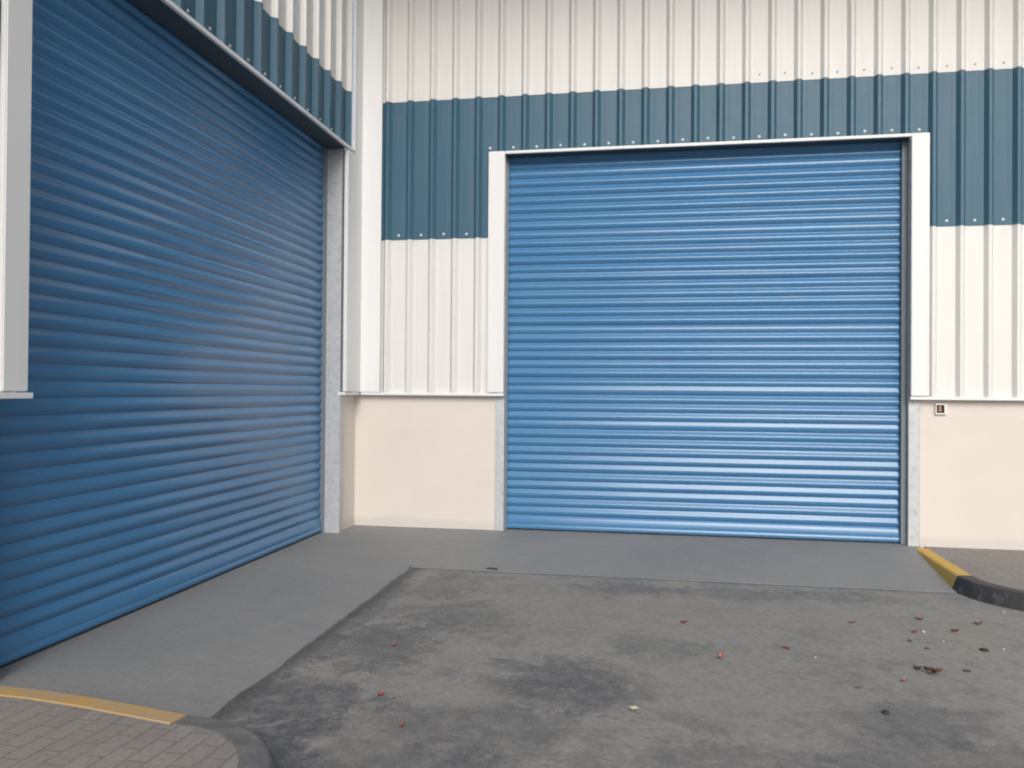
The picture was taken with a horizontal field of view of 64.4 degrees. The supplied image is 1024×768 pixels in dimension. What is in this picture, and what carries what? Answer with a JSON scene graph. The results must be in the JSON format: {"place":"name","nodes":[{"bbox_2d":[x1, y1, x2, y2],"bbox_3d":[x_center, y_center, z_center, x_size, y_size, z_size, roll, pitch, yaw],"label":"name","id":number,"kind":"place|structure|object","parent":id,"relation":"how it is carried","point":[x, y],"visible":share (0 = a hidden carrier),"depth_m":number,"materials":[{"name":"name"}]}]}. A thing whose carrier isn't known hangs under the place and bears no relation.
{"place":"outdoors","nodes":[
{"label":"outdoors","id":0,"kind":"place"},
{"bbox_2d":[0,696,238,767],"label":"pavement","id":1,"kind":"structure","parent":0,"point":[37,734],"depth_m":3.45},
{"bbox_2d":[211,566,1023,767],"bbox_3d":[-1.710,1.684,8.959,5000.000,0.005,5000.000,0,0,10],"label":"ground","id":2,"kind":"structure","parent":0,"point":[480,669],"depth_m":4.57,"materials":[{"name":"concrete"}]},
{"bbox_2d":[0,686,186,724],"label":"kerbstone","id":3,"kind":"object","parent":2,"relation":"on","point":[139,712],"visible":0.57,"depth_m":3.85,"materials":[{"name":"yellow paint"}]},
{"bbox_2d":[0,0,363,668],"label":"warehouse wing","id":4,"kind":"structure","parent":2,"relation":"on","point":[180,254],"depth_m":5.80,"materials":[{"name":"blue metal"}]},
{"bbox_2d":[173,715,275,767],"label":"kerbstone","id":5,"kind":"object","parent":2,"relation":"on","point":[251,748],"visible":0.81,"depth_m":3.48,"materials":[{"name":"black paint"}]},
{"bbox_2d":[0,525,956,717],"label":"apron","id":6,"kind":"object","parent":2,"relation":"on","point":[211,647],"visible":0.91,"depth_m":6.72,"materials":[{"name":"concrete"}]},
{"bbox_2d":[354,0,1023,549],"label":"warehouse wing","id":7,"kind":"structure","parent":2,"relation":"on","point":[728,268],"depth_m":8.47,"materials":[{"name":"metal"}]},
{"bbox_2d":[935,404,946,414],"bbox_3d":[4.214,0.247,7.987,0.104,0.104,0.028,0,0,10],"label":"switch box","id":8,"kind":"object","parent":7,"relation":"attached to","point":[940,408],"visible":1,"depth_m":7.98,"materials":[{"name":"white paint"}]},
{"bbox_2d":[913,665,941,673],"bbox_3d":[2.415,1.651,4.723,0.152,0.047,0.070,0,-1,29],"label":"leaf clump","id":9,"kind":"object","parent":2,"relation":"on","point":[932,670],"visible":1,"depth_m":4.71,"materials":[{"name":"brown plant"}]},
{"bbox_2d":[916,548,969,587],"bbox_3d":[3.842,1.675,7.321,0.177,0.171,1.191,0,0,11],"label":"kerbstone","id":10,"kind":"object","parent":2,"relation":"on","point":[948,572],"visible":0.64,"depth_m":7.15,"materials":[{"name":"yellow paint"}]},
{"bbox_2d":[979,648,988,651],"bbox_3d":[2.988,1.680,5.143,0.040,0.018,0.056,0,0,1],"label":"crumb","id":11,"kind":"object","parent":2,"relation":"on","point":[984,649],"visible":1,"depth_m":5.13,"materials":[{"name":"stone"}]},
{"bbox_2d":[952,575,1023,610],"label":"kerbstone","id":12,"kind":"object","parent":2,"relation":"on","point":[972,587],"visible":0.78,"depth_m":6.34,"materials":[{"name":"black paint"}]},
{"bbox_2d":[926,547,1023,589],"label":"pavement","id":13,"kind":"structure","parent":0,"point":[1002,567],"depth_m":7.24,"materials":[{"name":"grey concrete"}]}
]}

